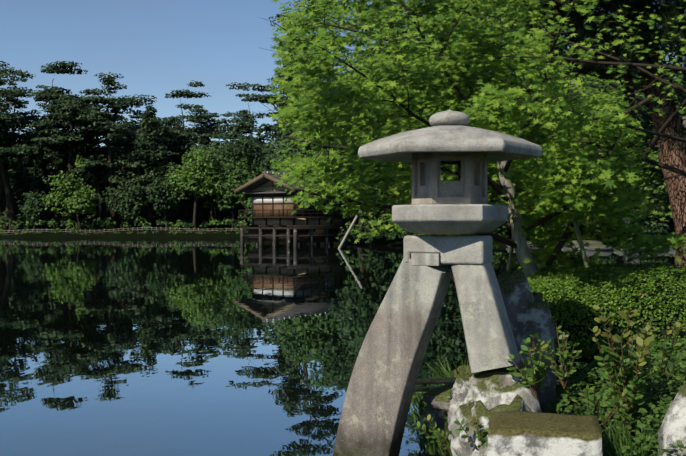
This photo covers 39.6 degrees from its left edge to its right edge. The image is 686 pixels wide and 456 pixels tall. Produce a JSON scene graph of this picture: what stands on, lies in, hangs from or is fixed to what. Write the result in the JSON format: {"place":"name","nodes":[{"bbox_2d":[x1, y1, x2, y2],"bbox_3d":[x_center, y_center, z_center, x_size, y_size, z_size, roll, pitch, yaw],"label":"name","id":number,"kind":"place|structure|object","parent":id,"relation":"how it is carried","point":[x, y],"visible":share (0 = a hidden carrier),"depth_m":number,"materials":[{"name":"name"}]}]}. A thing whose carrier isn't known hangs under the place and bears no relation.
{"place":"outdoors","nodes":[
{"label":"outdoors","id":0,"kind":"place"},
{"bbox_2d":[0,238,674,455],"bbox_3d":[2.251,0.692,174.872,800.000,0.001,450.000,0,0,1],"label":"pond water","id":1,"kind":"structure","parent":0,"point":[170,347],"depth_m":13.61,"materials":[{"name":"blue liquid"}]},
{"bbox_2d":[234,171,355,246],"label":"tea house","id":2,"kind":"structure","parent":1,"relation":"in","point":[275,223],"depth_m":68.09,"materials":[{"name":"brown wood"}]},
{"bbox_2d":[338,209,360,248],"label":"prop pole","id":3,"kind":"object","parent":1,"relation":"in","point":[347,232],"visible":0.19,"depth_m":63.23,"materials":[{"name":"beige wood"}]},
{"bbox_2d":[333,259,451,455],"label":"lantern leg","id":4,"kind":"object","parent":1,"relation":"in","point":[380,389],"visible":0.94,"depth_m":6.64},
{"bbox_2d":[411,253,448,265],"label":"stone block","id":5,"kind":"structure","parent":4,"relation":"attached to","point":[423,259],"depth_m":6.52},
{"bbox_2d":[403,235,492,264],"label":"lantern block","id":6,"kind":"structure","parent":4,"relation":"on","point":[464,249],"depth_m":6.46,"materials":[{"name":"grey stone"}]},
{"bbox_2d":[392,204,507,233],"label":"lantern platform","id":7,"kind":"structure","parent":6,"relation":"on","point":[450,218],"depth_m":6.30,"materials":[{"name":"grey stone"}]},
{"bbox_2d":[412,152,486,204],"bbox_3d":[0.736,-0.345,6.588,0.521,0.368,0.454,0,0,4],"label":"lantern fire box","id":8,"kind":"object","parent":7,"relation":"on","point":[429,186],"visible":0.81,"depth_m":6.39,"materials":[{"name":"grey stone"}]},
{"bbox_2d":[358,125,541,162],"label":"lantern roof","id":9,"kind":"structure","parent":8,"relation":"on","point":[495,146],"depth_m":6.18,"materials":[{"name":"grey stone"}]},
{"bbox_2d":[429,109,469,125],"bbox_3d":[0.736,-0.760,6.585,0.286,0.122,0.286,0,0,4],"label":"lantern finial","id":10,"kind":"object","parent":9,"relation":"on","point":[449,117],"visible":0.79,"depth_m":6.48,"materials":[{"name":"grey stone"}]},
{"bbox_2d":[0,184,685,455],"bbox_3d":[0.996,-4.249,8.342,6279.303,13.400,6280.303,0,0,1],"label":"ground","id":11,"kind":"structure","parent":0,"point":[383,241],"depth_m":105.69,"materials":[{"name":"green plant"}]},
{"bbox_2d":[3,227,245,232],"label":"bank fence","id":12,"kind":"object","parent":11,"relation":"on","point":[137,229],"visible":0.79,"depth_m":110.86,"materials":[{"name":"brown wood"}]},
{"bbox_2d":[0,123,649,234],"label":"wood","id":13,"kind":"object","parent":11,"relation":"on","point":[25,178],"visible":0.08,"depth_m":138.18,"materials":[{"name":"green plant"}]},
{"bbox_2d":[0,28,675,244],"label":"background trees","id":14,"kind":"object","parent":11,"relation":"on","point":[6,203],"depth_m":118.22,"materials":[{"name":"green plant"}]},
{"bbox_2d":[0,0,681,210],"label":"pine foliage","id":15,"kind":"object","parent":14,"relation":"attached to","point":[87,118],"visible":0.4,"depth_m":118.98,"materials":[{"name":"green plant"}]},
{"bbox_2d":[0,116,685,229],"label":"broadleaf","id":16,"kind":"object","parent":11,"relation":"on","point":[73,194],"visible":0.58,"depth_m":111.79,"materials":[{"name":"green plant"}]},
{"bbox_2d":[0,47,685,237],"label":"broadleaf trees","id":17,"kind":"object","parent":11,"relation":"on","point":[239,178],"depth_m":110.94,"materials":[{"name":"green plant"}]},
{"bbox_2d":[3,25,685,242],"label":"dark broadleaf","id":18,"kind":"object","parent":11,"relation":"on","point":[126,193],"visible":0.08,"depth_m":112.79,"materials":[{"name":"green plant"}]},
{"bbox_2d":[419,405,449,451],"bbox_3d":[0.943,1.491,7.186,0.729,0.557,0.621,0,0,1],"label":"rock","id":19,"kind":"object","parent":11,"relation":"on","point":[437,416],"visible":0.17,"depth_m":7.10,"materials":[{"name":"black stone"}]},
{"bbox_2d":[413,392,427,410],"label":"leaves","id":20,"kind":"object","parent":19,"relation":"on","point":[422,403],"depth_m":7.38,"materials":[{"name":"green plant"}]},
{"bbox_2d":[432,426,460,450],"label":"plant leaves","id":21,"kind":"object","parent":11,"relation":"on","point":[438,435],"depth_m":6.25,"materials":[{"name":"green plant"}]},
{"bbox_2d":[444,365,470,377],"bbox_3d":[1.199,1.398,7.968,0.800,0.660,0.758,0,0,-18],"label":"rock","id":22,"kind":"object","parent":11,"relation":"on","point":[460,369],"visible":0.02,"depth_m":7.93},
{"bbox_2d":[243,0,685,280],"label":"maple","id":23,"kind":"object","parent":11,"relation":"on","point":[594,173],"depth_m":8.64,"materials":[{"name":"green plant"}]},
{"bbox_2d":[448,394,531,455],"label":"rock","id":24,"kind":"object","parent":11,"relation":"on","point":[481,412],"visible":0.52,"depth_m":6.08,"materials":[{"name":"grey stone"}]},
{"bbox_2d":[447,366,542,437],"bbox_3d":[1.061,1.321,6.497,0.679,0.738,0.646,0,0,1],"label":"rock","id":25,"kind":"object","parent":11,"relation":"on","point":[491,388],"visible":0.38,"depth_m":6.37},
{"bbox_2d":[414,377,455,391],"bbox_3d":[0.696,1.162,7.088,0.732,0.170,0.170,0,0,17],"label":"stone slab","id":26,"kind":"object","parent":25,"relation":"on","point":[434,381],"visible":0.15,"depth_m":7.02,"materials":[{"name":"grey stone"}]},
{"bbox_2d":[451,263,520,372],"bbox_3d":[0.974,0.589,6.494,0.432,0.775,0.250,0,0,23],"label":"lantern leg","id":27,"kind":"object","parent":25,"relation":"on","point":[489,338],"visible":0.94,"depth_m":6.39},
{"bbox_2d":[356,0,685,267],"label":"red pine","id":28,"kind":"object","parent":11,"relation":"on","point":[661,7],"depth_m":13.74,"materials":[{"name":"plant"}]},
{"bbox_2d":[508,342,541,398],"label":"shrub stems","id":29,"kind":"object","parent":11,"relation":"on","point":[535,392],"visible":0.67,"depth_m":6.20,"materials":[{"name":"brown plant"}]},
{"bbox_2d":[506,333,548,387],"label":"shrub leaves","id":30,"kind":"object","parent":29,"relation":"attached to","point":[542,373],"visible":0.83,"depth_m":6.21,"materials":[{"name":"green plant"}]},
{"bbox_2d":[529,344,548,363],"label":"leaves","id":31,"kind":"object","parent":30,"relation":"on","point":[544,346],"visible":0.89,"depth_m":6.11,"materials":[{"name":"green plant"}]},
{"bbox_2d":[498,268,556,412],"bbox_3d":[1.391,0.945,7.290,0.505,1.269,0.444,0,0,-22],"label":"standing rock","id":32,"kind":"object","parent":11,"relation":"on","point":[527,310],"visible":0.48,"depth_m":7.16,"materials":[{"name":"grey stone"}]},
{"bbox_2d":[408,345,676,455],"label":"bank grass","id":33,"kind":"structure","parent":11,"relation":"on","point":[610,450],"depth_m":5.76,"materials":[{"name":"green plant"}]},
{"bbox_2d":[487,411,602,455],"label":"stone block","id":34,"kind":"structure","parent":11,"relation":"on","point":[519,433],"depth_m":5.20,"materials":[{"name":"white stone"}]},
{"bbox_2d":[507,152,588,273],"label":"bamboo props","id":35,"kind":"object","parent":11,"relation":"on","point":[581,245],"visible":0.08,"depth_m":9.02,"materials":[{"name":"green wood"}]},
{"bbox_2d":[441,338,685,455],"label":"bank ground cover","id":36,"kind":"object","parent":11,"relation":"on","point":[583,373],"visible":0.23,"depth_m":6.52,"materials":[{"name":"green plant"}]},
{"bbox_2d":[530,319,581,388],"bbox_3d":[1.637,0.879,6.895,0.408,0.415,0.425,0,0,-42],"label":"shrub leaves","id":37,"kind":"object","parent":36,"relation":"on","point":[566,353],"visible":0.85,"depth_m":6.87,"materials":[{"name":"green plant"}]},
{"bbox_2d":[558,330,581,352],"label":"shrub leaves","id":38,"kind":"object","parent":37,"relation":"on","point":[566,337],"visible":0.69,"depth_m":6.79,"materials":[{"name":"green plant"}]},
{"bbox_2d":[564,240,602,246],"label":"rock","id":39,"kind":"object","parent":11,"relation":"on","point":[592,242],"visible":0.08,"depth_m":66.50,"materials":[{"name":"grey stone"}]},
{"bbox_2d":[571,244,612,250],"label":"rock","id":40,"kind":"object","parent":11,"relation":"on","point":[593,247],"visible":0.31,"depth_m":57.85,"materials":[{"name":"grey stone"}]},
{"bbox_2d":[522,261,685,362],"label":"hedge","id":41,"kind":"object","parent":11,"relation":"on","point":[550,278],"depth_m":8.18,"materials":[{"name":"green plant"}]},
{"bbox_2d":[588,303,655,437],"bbox_3d":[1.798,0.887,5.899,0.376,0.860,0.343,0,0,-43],"label":"shrub stems","id":42,"kind":"object","parent":11,"relation":"on","point":[625,398],"visible":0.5,"depth_m":5.84,"materials":[{"name":"brown plant"}]},
{"bbox_2d":[592,305,659,373],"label":"shrub leaves","id":43,"kind":"object","parent":42,"relation":"on","point":[625,333],"visible":0.75,"depth_m":5.85,"materials":[{"name":"green plant"}]},
{"bbox_2d":[624,58,640,261],"bbox_3d":[4.983,-1.594,16.371,0.362,5.605,0.230,0,0,-22],"label":"grey trunk","id":44,"kind":"object","parent":11,"relation":"on","point":[630,91],"depth_m":16.24,"materials":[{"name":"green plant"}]},
{"bbox_2d":[633,319,685,397],"bbox_3d":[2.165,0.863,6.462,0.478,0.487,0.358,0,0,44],"label":"shrub","id":45,"kind":"object","parent":11,"relation":"on","point":[656,368],"visible":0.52,"depth_m":6.41,"materials":[{"name":"green plant"}]},
{"bbox_2d":[638,320,685,354],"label":"shrub leaves","id":46,"kind":"object","parent":45,"relation":"on","point":[678,325],"visible":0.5,"depth_m":6.41,"materials":[{"name":"green plant"}]},
{"bbox_2d":[658,383,685,455],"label":"edge rock","id":47,"kind":"object","parent":11,"relation":"on","point":[673,428],"visible":0.92,"depth_m":5.11,"materials":[{"name":"white stone"}]},
{"bbox_2d":[676,371,685,385],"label":"plant leaves","id":48,"kind":"object","parent":11,"relation":"on","point":[677,378],"depth_m":6.11,"materials":[{"name":"green plant"}]},
{"bbox_2d":[0,0,685,149],"label":"sky","id":49,"kind":"structure","parent":0,"point":[158,47],"materials":[{"name":"blue"}]},
{"bbox_2d":[414,409,448,452],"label":"plant leaves","id":50,"kind":"object","parent":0,"point":[434,425],"depth_m":6.59,"materials":[{"name":"green plant"}]},
{"bbox_2d":[422,383,453,411],"bbox_3d":[0.880,1.244,6.928,0.607,0.214,0.462,0,0,1],"label":"rock slab","id":51,"kind":"object","parent":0,"point":[436,398],"visible":0.29,"depth_m":6.82,"materials":[{"name":"stone"}]},
{"bbox_2d":[454,415,488,449],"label":"plant leaves","id":52,"kind":"object","parent":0,"point":[482,432],"depth_m":5.91,"materials":[{"name":"green plant"}]},
{"bbox_2d":[554,327,567,379],"bbox_3d":[1.537,1.034,8.216,0.735,0.472,0.742,0,0,1],"label":"shrub","id":53,"kind":"object","parent":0,"point":[556,339],"depth_m":7.92,"materials":[{"name":"green plant"}]},
{"bbox_2d":[575,385,628,429],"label":"plant leaves","id":54,"kind":"object","parent":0,"point":[590,409],"depth_m":5.67,"materials":[{"name":"green plant"}]},
{"bbox_2d":[578,388,626,407],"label":"plant tip leaves","id":55,"kind":"object","parent":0,"point":[623,394],"visible":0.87,"depth_m":5.74,"materials":[{"name":"green plant"}]},
{"bbox_2d":[611,369,657,406],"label":"plant leaves","id":56,"kind":"object","parent":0,"point":[650,384],"depth_m":6.14,"materials":[{"name":"green plant"}]}
]}

